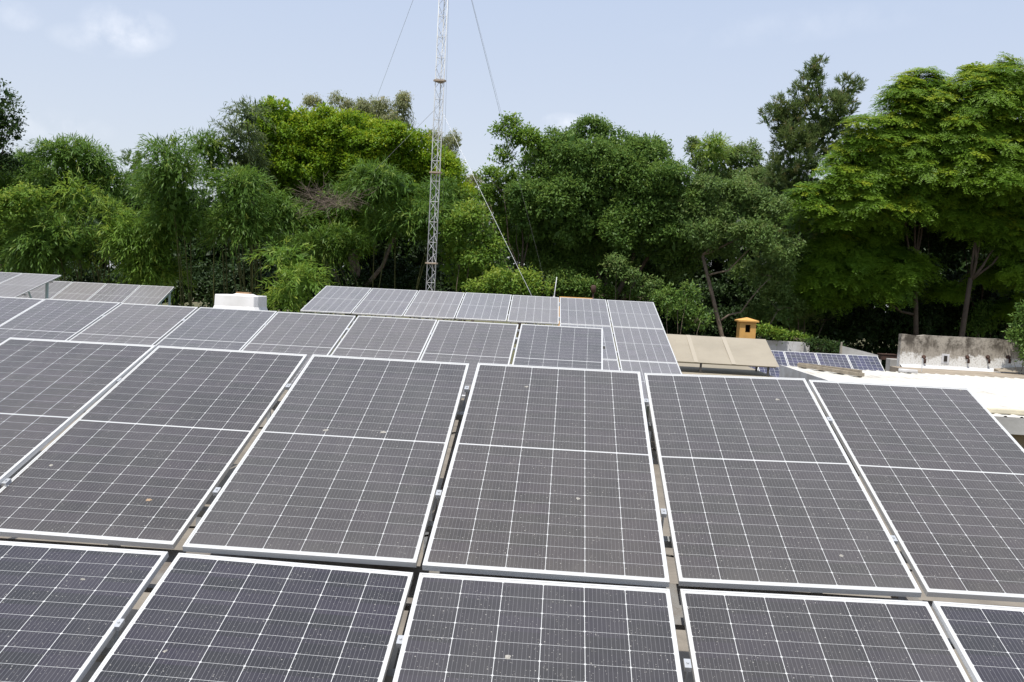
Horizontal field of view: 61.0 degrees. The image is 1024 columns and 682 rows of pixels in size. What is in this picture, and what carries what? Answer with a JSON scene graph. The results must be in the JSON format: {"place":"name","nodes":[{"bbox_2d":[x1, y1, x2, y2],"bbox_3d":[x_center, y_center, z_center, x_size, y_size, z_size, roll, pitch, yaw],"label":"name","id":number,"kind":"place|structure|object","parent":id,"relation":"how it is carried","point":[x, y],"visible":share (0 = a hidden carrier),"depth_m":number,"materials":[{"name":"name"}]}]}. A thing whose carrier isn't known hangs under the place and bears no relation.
{"place":"outdoors","nodes":[
{"label":"outdoors","id":0,"kind":"place"},
{"bbox_2d":[117,148,150,188],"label":"tree","id":1,"kind":"object","parent":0,"point":[127,158],"visible":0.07,"depth_m":52.55,"materials":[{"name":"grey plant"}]},
{"bbox_2d":[0,0,1023,312],"label":"sky","id":2,"kind":"structure","parent":0,"point":[112,71],"materials":[{"name":"blue"}]},
{"bbox_2d":[160,295,960,413],"bbox_3d":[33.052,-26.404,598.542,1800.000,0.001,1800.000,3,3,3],"label":"ground","id":3,"kind":"structure","parent":0,"point":[506,322],"depth_m":175.42,"materials":[{"name":"grey concrete"}]},
{"bbox_2d":[0,76,29,175],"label":"broadleaf tree","id":4,"kind":"object","parent":3,"relation":"on","point":[8,161],"visible":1,"depth_m":34.66,"materials":[{"name":"green plant"}]},
{"bbox_2d":[0,178,52,272],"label":"leafy tree","id":5,"kind":"object","parent":3,"relation":"on","point":[15,202],"visible":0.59,"depth_m":33.31,"materials":[{"name":"green plant"}]},
{"bbox_2d":[0,204,121,281],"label":"bamboo clump","id":6,"kind":"object","parent":3,"relation":"on","point":[46,246],"visible":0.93,"depth_m":34.19,"materials":[{"name":"green plant"}]},
{"bbox_2d":[0,132,143,282],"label":"bamboo clump","id":7,"kind":"object","parent":3,"relation":"on","point":[76,157],"visible":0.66,"depth_m":36.67,"materials":[{"name":"green plant"}]},
{"bbox_2d":[36,170,138,283],"bbox_3d":[-17.456,-1.653,35.956,4.193,10.417,4.790,1,4,-27],"label":"bamboo clump","id":8,"kind":"object","parent":3,"relation":"on","point":[76,201],"visible":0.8,"depth_m":34.73,"materials":[{"name":"green plant"}]},
{"bbox_2d":[78,202,202,305],"bbox_3d":[-15.226,-1.155,35.698,4.589,9.674,4.386,3,3,3],"label":"leafy shrub","id":9,"kind":"object","parent":3,"relation":"on","point":[149,261],"visible":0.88,"depth_m":35.08,"materials":[{"name":"green plant"}]},
{"bbox_2d":[117,128,229,306],"bbox_3d":[-13.450,-2.116,34.225,4.216,11.938,5.225,3,3,3],"label":"bamboo clump","id":10,"kind":"object","parent":3,"relation":"on","point":[168,173],"visible":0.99,"depth_m":33.65,"materials":[{"name":"green plant"}]},
{"bbox_2d":[175,124,237,306],"bbox_3d":[-13.547,-2.917,38.638,3.160,13.012,4.673,3,3,3],"label":"bamboo clump","id":11,"kind":"object","parent":3,"relation":"on","point":[216,160],"visible":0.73,"depth_m":37.67,"materials":[{"name":"green plant"}]},
{"bbox_2d":[204,96,277,295],"bbox_3d":[-12.109,-3.499,38.505,3.154,14.335,4.796,2,3,-15],"label":"bamboo clump","id":12,"kind":"object","parent":3,"relation":"on","point":[251,155],"visible":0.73,"depth_m":38.04,"materials":[{"name":"green plant"}]},
{"bbox_2d":[190,162,303,310],"bbox_3d":[-11.096,-1.741,35.807,4.910,11.246,4.853,3,3,3],"label":"bamboo clump","id":13,"kind":"object","parent":3,"relation":"on","point":[244,224],"visible":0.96,"depth_m":35.00,"materials":[{"name":"green plant"}]},
{"bbox_2d":[237,234,337,313],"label":"bamboo clump","id":14,"kind":"object","parent":3,"relation":"on","point":[293,300],"visible":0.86,"depth_m":31.15,"materials":[{"name":"green plant"}]},
{"bbox_2d":[232,95,478,323],"bbox_3d":[-7.911,-3.870,42.580,12.689,15.090,7.766,3,3,3],"label":"rain tree","id":15,"kind":"object","parent":3,"relation":"on","point":[317,145],"visible":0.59,"depth_m":39.95,"materials":[{"name":"green plant"}]},
{"bbox_2d":[300,90,416,316],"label":"eucalyptus tree","id":16,"kind":"object","parent":3,"relation":"on","point":[402,101],"visible":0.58,"depth_m":59.46,"materials":[{"name":"green plant"}]},
{"bbox_2d":[261,153,477,324],"bbox_3d":[-6.694,-1.897,37.144,10.448,11.850,5.779,4,3,16],"label":"bamboo clump","id":17,"kind":"object","parent":3,"relation":"on","point":[332,242],"visible":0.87,"depth_m":36.30,"materials":[{"name":"green plant"}]},
{"bbox_2d":[287,171,377,223],"bbox_3d":[-7.081,-5.564,34.297,3.273,2.345,2.937,1,4,-26],"label":"dead brushwood","id":18,"kind":"object","parent":17,"relation":"in","point":[326,205],"visible":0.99,"depth_m":34.24,"materials":[{"name":"brown plant"}]},
{"bbox_2d":[426,125,461,319],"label":"eucalyptus tree","id":19,"kind":"object","parent":3,"relation":"on","point":[450,141],"visible":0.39,"depth_m":61.44,"materials":[{"name":"green plant"}]},
{"bbox_2d":[437,197,510,321],"bbox_3d":[-1.776,-0.812,36.255,3.388,10.295,3.594,3,3,3],"label":"leafy shrub","id":20,"kind":"object","parent":3,"relation":"on","point":[463,253],"visible":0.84,"depth_m":35.25,"materials":[{"name":"green plant"}]},
{"bbox_2d":[461,171,493,321],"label":"distant tree","id":21,"kind":"object","parent":3,"relation":"on","point":[471,178],"visible":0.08,"depth_m":69.29,"materials":[{"name":"green plant"}]},
{"bbox_2d":[460,262,554,323],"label":"leafy shrub","id":22,"kind":"object","parent":3,"relation":"on","point":[502,284],"visible":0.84,"depth_m":33.09,"materials":[{"name":"green plant"}]},
{"bbox_2d":[471,110,552,336],"bbox_3d":[-0.128,-2.793,38.301,3.915,14.158,3.591,3,3,3],"label":"broadleaf tree","id":23,"kind":"object","parent":3,"relation":"on","point":[492,192],"visible":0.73,"depth_m":37.47,"materials":[{"name":"green plant"}]},
{"bbox_2d":[0,385,1023,681],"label":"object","id":24,"kind":"structure","parent":3,"relation":"on","point":[682,639],"depth_m":9.28,"materials":[{"name":"metal"}]},
{"bbox_2d":[23,281,52,298],"bbox_3d":[-14.286,-0.521,24.099,2.368,2.627,2.338,3,3,3],"label":"mounting rack","id":25,"kind":"object","parent":24,"relation":"on","point":[46,290],"visible":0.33,"depth_m":24.84,"materials":[{"name":"metal"}]},
{"bbox_2d":[0,272,22,282],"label":"solar module","id":26,"kind":"object","parent":25,"relation":"on","point":[5,276],"visible":1,"depth_m":24.85,"materials":[{"name":"glass"}]},
{"bbox_2d":[0,273,60,296],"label":"solar module","id":27,"kind":"object","parent":25,"relation":"on","point":[20,285],"visible":0.84,"depth_m":24.16,"materials":[{"name":"glass"}]},
{"bbox_2d":[66,286,172,305],"bbox_3d":[-14.198,-0.698,29.429,4.686,2.374,2.303,3,3,-4],"label":"mounting rack","id":28,"kind":"object","parent":24,"relation":"on","point":[169,299],"visible":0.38,"depth_m":30.35,"materials":[{"name":"metal"}]},
{"bbox_2d":[17,281,71,298],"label":"solar module","id":29,"kind":"object","parent":28,"relation":"on","point":[56,287],"visible":0.49,"depth_m":29.42,"materials":[{"name":"glass"}]},
{"bbox_2d":[51,282,106,300],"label":"solar module","id":30,"kind":"object","parent":28,"relation":"on","point":[84,291],"visible":0.69,"depth_m":29.57,"materials":[{"name":"glass"}]},
{"bbox_2d":[87,283,139,302],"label":"solar module","id":31,"kind":"object","parent":28,"relation":"on","point":[120,293],"visible":0.69,"depth_m":29.63,"materials":[{"name":"glass"}]},
{"bbox_2d":[123,285,173,304],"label":"solar module","id":32,"kind":"object","parent":28,"relation":"on","point":[149,295],"visible":0.69,"depth_m":29.68,"materials":[{"name":"glass"}]},
{"bbox_2d":[213,292,267,310],"bbox_3d":[-7.988,-0.203,25.505,1.340,2.464,0.913,3,3,3],"label":"white water tank","id":33,"kind":"object","parent":24,"relation":"on","point":[244,300],"visible":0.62,"depth_m":25.04,"materials":[{"name":"plastic"}]},
{"bbox_2d":[23,311,604,553],"bbox_3d":[-3.719,0.933,10.349,9.592,2.373,4.454,3,3,5],"label":"mounting rack","id":34,"kind":"object","parent":24,"relation":"on","point":[198,519],"visible":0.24,"depth_m":8.72,"materials":[{"name":"metal"}]},
{"bbox_2d":[0,297,44,325],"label":"solar module","id":35,"kind":"object","parent":34,"relation":"on","point":[11,308],"visible":1,"depth_m":12.41,"materials":[{"name":"glass"}]},
{"bbox_2d":[0,299,120,342],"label":"solar module","id":36,"kind":"object","parent":34,"relation":"on","point":[57,319],"visible":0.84,"depth_m":11.96,"materials":[{"name":"glass"}]},
{"bbox_2d":[69,303,197,344],"bbox_3d":[-5.194,-0.059,11.519,1.134,0.034,2.278,3,23,5],"label":"solar module","id":37,"kind":"object","parent":34,"relation":"on","point":[130,323],"visible":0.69,"depth_m":11.87,"materials":[{"name":"glass"}]},
{"bbox_2d":[156,307,276,349],"bbox_3d":[-4.029,0.003,11.425,1.134,0.030,2.278,3,23,5],"label":"solar module","id":38,"kind":"object","parent":34,"relation":"on","point":[220,328],"visible":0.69,"depth_m":11.78,"materials":[{"name":"glass"}]},
{"bbox_2d":[241,312,355,384],"bbox_3d":[-2.888,0.071,11.337,1.134,0.030,2.278,3,23,5],"label":"solar module","id":39,"kind":"object","parent":34,"relation":"on","point":[309,334],"visible":0.69,"depth_m":11.67,"materials":[{"name":"glass"}]},
{"bbox_2d":[331,316,436,359],"bbox_3d":[-1.723,0.130,11.242,1.134,0.032,2.278,3,23,5],"label":"solar module","id":40,"kind":"object","parent":34,"relation":"on","point":[387,337],"visible":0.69,"depth_m":11.60,"materials":[{"name":"glass"}]},
{"bbox_2d":[420,320,518,397],"bbox_3d":[-0.581,0.196,11.152,1.134,0.030,2.278,3,23,5],"label":"solar module","id":41,"kind":"object","parent":34,"relation":"on","point":[473,344],"visible":0.69,"depth_m":11.48,"materials":[{"name":"glass"}]},
{"bbox_2d":[512,324,602,369],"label":"solar module","id":42,"kind":"object","parent":34,"relation":"on","point":[559,346],"visible":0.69,"depth_m":11.42,"materials":[{"name":"glass"}]},
{"bbox_2d":[424,0,447,318],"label":"lattice mast","id":43,"kind":"object","parent":24,"relation":"on","point":[440,81],"visible":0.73,"depth_m":25.86,"materials":[{"name":"metal"}]},
{"bbox_2d":[439,106,531,295],"bbox_3d":[-0.764,-3.974,24.399,0.009,5.735,4.450,0,5,-44],"label":"guy wire","id":44,"kind":"object","parent":43,"relation":"attached to","point":[485,200],"visible":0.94,"depth_m":24.40,"materials":[{"name":"silver metal"}]},
{"bbox_2d":[472,1,546,288],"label":"guy wire","id":45,"kind":"object","parent":43,"relation":"attached to","point":[510,148],"visible":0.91,"depth_m":29.87,"materials":[{"name":"silver metal"}]},
{"bbox_2d":[266,293,675,459],"bbox_3d":[-0.793,0.451,18.184,8.163,2.726,6.767,3,3,2],"label":"mounting rack","id":46,"kind":"object","parent":24,"relation":"on","point":[269,416],"visible":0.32,"depth_m":17.38,"materials":[{"name":"metal"}]},
{"bbox_2d":[300,286,371,313],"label":"solar module","id":47,"kind":"object","parent":46,"relation":"on","point":[337,299],"visible":1,"depth_m":20.33,"materials":[{"name":"glass"}]},
{"bbox_2d":[352,288,417,316],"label":"solar module","id":48,"kind":"object","parent":46,"relation":"on","point":[385,302],"visible":1,"depth_m":20.30,"materials":[{"name":"glass"}]},
{"bbox_2d":[403,290,464,318],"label":"solar module","id":49,"kind":"object","parent":46,"relation":"on","point":[435,304],"visible":1,"depth_m":20.25,"materials":[{"name":"glass"}]},
{"bbox_2d":[455,292,511,321],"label":"solar module","id":50,"kind":"object","parent":46,"relation":"on","point":[484,307],"visible":1,"depth_m":20.20,"materials":[{"name":"glass"}]},
{"bbox_2d":[507,295,558,324],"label":"solar module","id":51,"kind":"object","parent":46,"relation":"on","point":[535,309],"visible":1,"depth_m":20.16,"materials":[{"name":"glass"}]},
{"bbox_2d":[560,297,610,325],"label":"solar module","id":52,"kind":"object","parent":46,"relation":"on","point":[582,311],"visible":1,"depth_m":20.15,"materials":[{"name":"glass"}]},
{"bbox_2d":[560,324,617,359],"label":"solar module","id":53,"kind":"object","parent":46,"relation":"on","point":[609,352],"visible":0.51,"depth_m":18.09,"materials":[{"name":"glass"}]},
{"bbox_2d":[603,359,619,370],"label":"solar module","id":54,"kind":"object","parent":46,"relation":"on","point":[610,364],"visible":0.11,"depth_m":16.64,"materials":[{"name":"glass"}]},
{"bbox_2d":[607,300,663,328],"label":"solar module","id":55,"kind":"object","parent":46,"relation":"on","point":[634,314],"visible":1,"depth_m":20.11,"materials":[{"name":"glass"}]},
{"bbox_2d":[612,327,676,362],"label":"solar module","id":56,"kind":"object","parent":46,"relation":"on","point":[643,344],"visible":1,"depth_m":17.92,"materials":[{"name":"glass"}]},
{"bbox_2d":[619,360,681,405],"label":"solar module","id":57,"kind":"object","parent":46,"relation":"on","point":[642,367],"visible":0.31,"depth_m":16.57,"materials":[{"name":"glass"}]},
{"bbox_2d":[0,378,1014,681],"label":"mounting rack","id":58,"kind":"object","parent":24,"relation":"on","point":[672,588],"visible":0.2,"depth_m":4.39,"materials":[{"name":"metal"}]},
{"bbox_2d":[0,337,155,484],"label":"solar module","id":59,"kind":"object","parent":58,"relation":"on","point":[50,390],"visible":1,"depth_m":5.86,"materials":[{"name":"glass"}]},
{"bbox_2d":[0,541,168,681],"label":"solar module","id":60,"kind":"object","parent":58,"relation":"on","point":[63,608],"visible":1,"depth_m":3.83,"materials":[{"name":"glass"}]},
{"bbox_2d":[0,346,306,548],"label":"solar module","id":61,"kind":"object","parent":58,"relation":"on","point":[147,450],"visible":1,"depth_m":5.15,"materials":[{"name":"glass"}]},
{"bbox_2d":[89,553,412,681],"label":"solar module","id":62,"kind":"object","parent":58,"relation":"on","point":[202,618],"visible":1,"depth_m":3.73,"materials":[{"name":"glass"}]},
{"bbox_2d":[182,354,468,567],"bbox_3d":[-0.946,0.587,5.206,1.134,0.034,2.278,3,23,3],"label":"solar module","id":63,"kind":"object","parent":58,"relation":"on","point":[343,459],"visible":1,"depth_m":4.87,"materials":[{"name":"glass"}]},
{"bbox_2d":[393,573,682,681],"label":"solar module","id":64,"kind":"object","parent":58,"relation":"on","point":[461,628],"visible":1,"depth_m":3.64,"materials":[{"name":"glass"}]},
{"bbox_2d":[422,363,669,586],"bbox_3d":[0.237,0.636,5.031,1.134,0.032,2.278,3,23,3],"label":"solar module","id":65,"kind":"object","parent":58,"relation":"on","point":[550,474],"visible":1,"depth_m":4.68,"materials":[{"name":"glass"}]},
{"bbox_2d":[644,373,921,597],"bbox_3d":[1.441,0.720,5.175,1.134,0.034,2.278,2,24,3],"label":"solar module","id":66,"kind":"object","parent":58,"relation":"on","point":[763,487],"visible":1,"depth_m":4.84,"materials":[{"name":"glass"}]},
{"bbox_2d":[680,589,969,681],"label":"solar module","id":67,"kind":"object","parent":58,"relation":"on","point":[731,636],"visible":1,"depth_m":3.79,"materials":[{"name":"glass"}]},
{"bbox_2d":[808,380,1023,601],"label":"solar module","id":68,"kind":"object","parent":58,"relation":"on","point":[939,470],"visible":1,"depth_m":5.17,"materials":[{"name":"glass"}]},
{"bbox_2d":[932,601,1023,681],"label":"solar module","id":69,"kind":"object","parent":58,"relation":"on","point":[987,641],"visible":1,"depth_m":3.78,"materials":[{"name":"glass"}]},
{"bbox_2d":[591,285,595,298],"bbox_3d":[2.367,-0.085,26.143,0.160,3.194,0.152,3,3,3],"label":"rusty pipe","id":70,"kind":"object","parent":24,"relation":"on","point":[593,288],"visible":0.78,"depth_m":26.01,"materials":[{"name":"metal"}]},
{"bbox_2d":[5,171,1023,368],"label":"undergrowth","id":71,"kind":"object","parent":3,"relation":"on","point":[875,328],"visible":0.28,"depth_m":42.69,"materials":[{"name":"green plant"}]},
{"bbox_2d":[545,262,656,304],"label":"leafy shrub","id":72,"kind":"object","parent":3,"relation":"on","point":[565,284],"visible":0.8,"depth_m":36.79,"materials":[{"name":"green plant"}]},
{"bbox_2d":[501,112,728,316],"bbox_3d":[4.615,-2.795,39.042,10.513,14.570,7.536,3,3,3],"label":"broadleaf tree","id":73,"kind":"object","parent":3,"relation":"on","point":[590,219],"visible":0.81,"depth_m":36.60,"materials":[{"name":"green plant"}]},
{"bbox_2d":[597,251,664,301],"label":"leafy shrub","id":74,"kind":"object","parent":3,"relation":"on","point":[618,270],"visible":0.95,"depth_m":34.52,"materials":[{"name":"green plant"}]},
{"bbox_2d":[647,279,715,335],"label":"leafy shrub","id":75,"kind":"object","parent":3,"relation":"on","point":[675,302],"visible":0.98,"depth_m":34.48,"materials":[{"name":"green plant"}]},
{"bbox_2d":[683,128,739,264],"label":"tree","id":76,"kind":"object","parent":3,"relation":"on","point":[715,145],"visible":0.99,"depth_m":46.60,"materials":[{"name":"green plant"}]},
{"bbox_2d":[681,135,780,206],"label":"leafy tree","id":77,"kind":"object","parent":3,"relation":"on","point":[753,154],"visible":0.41,"depth_m":48.15,"materials":[{"name":"green plant"}]},
{"bbox_2d":[659,169,810,339],"bbox_3d":[9.425,-1.122,36.966,6.912,12.026,5.198,3,3,3],"label":"leaning tree","id":78,"kind":"object","parent":3,"relation":"on","point":[749,206],"visible":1,"depth_m":36.06,"materials":[{"name":"green plant"}]},
{"bbox_2d":[756,320,812,347],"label":"creeper","id":79,"kind":"object","parent":3,"relation":"on","point":[778,334],"visible":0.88,"depth_m":35.23,"materials":[{"name":"green plant"}]},
{"bbox_2d":[762,238,847,349],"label":"leafy tree","id":80,"kind":"object","parent":3,"relation":"on","point":[804,320],"visible":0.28,"depth_m":40.03,"materials":[{"name":"green plant"}]},
{"bbox_2d":[750,53,868,286],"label":"silver oak","id":81,"kind":"object","parent":3,"relation":"on","point":[807,140],"visible":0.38,"depth_m":42.35,"materials":[{"name":"green plant"}]},
{"bbox_2d":[800,332,845,353],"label":"hedge","id":82,"kind":"object","parent":3,"relation":"on","point":[823,345],"visible":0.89,"depth_m":34.84,"materials":[{"name":"green plant"}]},
{"bbox_2d":[776,66,975,335],"bbox_3d":[15.683,-3.323,37.834,9.176,16.860,6.909,3,3,3],"label":"pinnate tree","id":83,"kind":"object","parent":3,"relation":"on","point":[845,262],"visible":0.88,"depth_m":35.88,"materials":[{"name":"green plant"}]},
{"bbox_2d":[779,365,1023,475],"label":"white roofed building","id":84,"kind":"structure","parent":3,"relation":"on","point":[997,392],"depth_m":20.70,"materials":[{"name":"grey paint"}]},
{"bbox_2d":[797,362,864,376],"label":"timber beam","id":85,"kind":"structure","parent":84,"relation":"on","point":[853,372],"depth_m":22.20,"materials":[{"name":"beige wood"}]},
{"bbox_2d":[898,368,917,372],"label":"white block","id":86,"kind":"structure","parent":84,"relation":"on","point":[908,370],"depth_m":23.56,"materials":[{"name":"paint"}]},
{"bbox_2d":[987,407,1023,414],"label":"cream bar","id":87,"kind":"object","parent":84,"relation":"on","point":[1007,411],"visible":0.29,"depth_m":14.75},
{"bbox_2d":[872,193,954,350],"bbox_3d":[18.468,-1.349,41.196,5.406,12.822,6.477,5,4,28],"label":"shade tree","id":88,"kind":"object","parent":3,"relation":"on","point":[911,242],"visible":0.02,"depth_m":39.96,"materials":[{"name":"green plant"}]},
{"bbox_2d":[900,291,936,309],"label":"leafy shrub","id":89,"kind":"object","parent":3,"relation":"on","point":[920,298],"visible":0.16,"depth_m":41.04,"materials":[{"name":"green plant"}]},
{"bbox_2d":[889,334,1023,378],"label":"old roof building","id":90,"kind":"structure","parent":3,"relation":"on","point":[963,356],"depth_m":27.30,"materials":[{"name":"brown paint"}]},
{"bbox_2d":[994,367,1023,372],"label":"cement sheet","id":91,"kind":"object","parent":90,"relation":"on","point":[1014,369],"visible":1,"depth_m":26.84,"materials":[{"name":"grey concrete"}]},
{"bbox_2d":[913,206,1001,337],"bbox_3d":[20.414,-1.166,39.772,5.168,12.835,6.079,3,3,3],"label":"shade tree","id":92,"kind":"object","parent":3,"relation":"on","point":[946,248],"visible":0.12,"depth_m":39.37,"materials":[{"name":"green plant"}]},
{"bbox_2d":[917,51,1023,336],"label":"pinnate tree","id":93,"kind":"object","parent":3,"relation":"on","point":[987,171],"visible":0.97,"depth_m":34.80,"materials":[{"name":"green plant"}]},
{"bbox_2d":[953,287,1023,339],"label":"leafy shrub","id":94,"kind":"object","parent":3,"relation":"on","point":[982,323],"visible":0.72,"depth_m":39.49,"materials":[{"name":"green plant"}]},
{"bbox_2d":[1001,299,1023,373],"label":"creeper","id":95,"kind":"object","parent":3,"relation":"on","point":[1016,332],"visible":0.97,"depth_m":26.55,"materials":[{"name":"green plant"}]},
{"bbox_3d":[10.449,3.287,31.194,7.300,3.900,9.800,3,3,3],"label":"rear roof building","id":96,"kind":"object","parent":3,"relation":"on","visible":0},
{"bbox_2d":[735,317,758,338],"bbox_3d":[8.002,0.283,29.862,0.690,2.198,0.690,3,3,3],"label":"chimney","id":97,"kind":"object","parent":96,"relation":"on","point":[746,327],"visible":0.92,"depth_m":29.56,"materials":[{"name":"paint"}]},
{"bbox_2d":[766,340,809,351],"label":"white wall","id":98,"kind":"structure","parent":96,"relation":"on","point":[784,346],"depth_m":35.49,"materials":[{"name":"paint"}]},
{"bbox_2d":[877,353,896,359],"bbox_3d":[12.698,0.536,29.413,0.570,0.205,0.340,3,3,3],"label":"rusty box","id":99,"kind":"object","parent":96,"relation":"on","point":[882,356],"visible":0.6,"depth_m":29.27,"materials":[{"name":"metal"}]},
{"bbox_2d":[885,358,896,370],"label":"pale pillar","id":100,"kind":"structure","parent":96,"relation":"on","point":[891,362],"depth_m":28.59,"materials":[{"name":"grey paint"}]},
{"bbox_3d":[9.368,0.957,27.944,5.110,1.012,1.520,3,3,3],"label":"mounting rack","id":101,"kind":"object","parent":96,"relation":"on","visible":0},
{"bbox_2d":[758,350,787,376],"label":"solar module","id":102,"kind":"object","parent":101,"relation":"on","point":[780,357],"visible":0.19,"depth_m":27.96,"materials":[{"name":"glass"}]},
{"bbox_2d":[784,351,818,366],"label":"solar module","id":103,"kind":"object","parent":101,"relation":"on","point":[793,359],"visible":0.39,"depth_m":28.27,"materials":[{"name":"glass"}]},
{"bbox_2d":[815,353,851,368],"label":"solar module","id":104,"kind":"object","parent":101,"relation":"on","point":[835,360],"visible":0.36,"depth_m":28.20,"materials":[{"name":"glass"}]},
{"bbox_2d":[847,354,884,370],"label":"solar module","id":105,"kind":"object","parent":101,"relation":"on","point":[865,362],"visible":0.57,"depth_m":28.12,"materials":[{"name":"glass"}]},
{"bbox_2d":[678,363,823,412],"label":"tan roofed building","id":106,"kind":"structure","parent":0,"point":[707,369],"depth_m":21.37,"materials":[{"name":"brown paint"}]},
{"bbox_2d":[666,334,778,376],"bbox_3d":[5.040,0.333,21.027,2.470,0.819,1.552,3,3,3],"label":"solar panel","id":107,"kind":"object","parent":106,"relation":"on","point":[731,351],"visible":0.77,"depth_m":20.97,"materials":[{"name":"beige"}]},
{"bbox_2d":[839,345,880,364],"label":"grey wall","id":108,"kind":"structure","parent":0,"point":[848,351],"depth_m":33.39,"materials":[{"name":"paint"}]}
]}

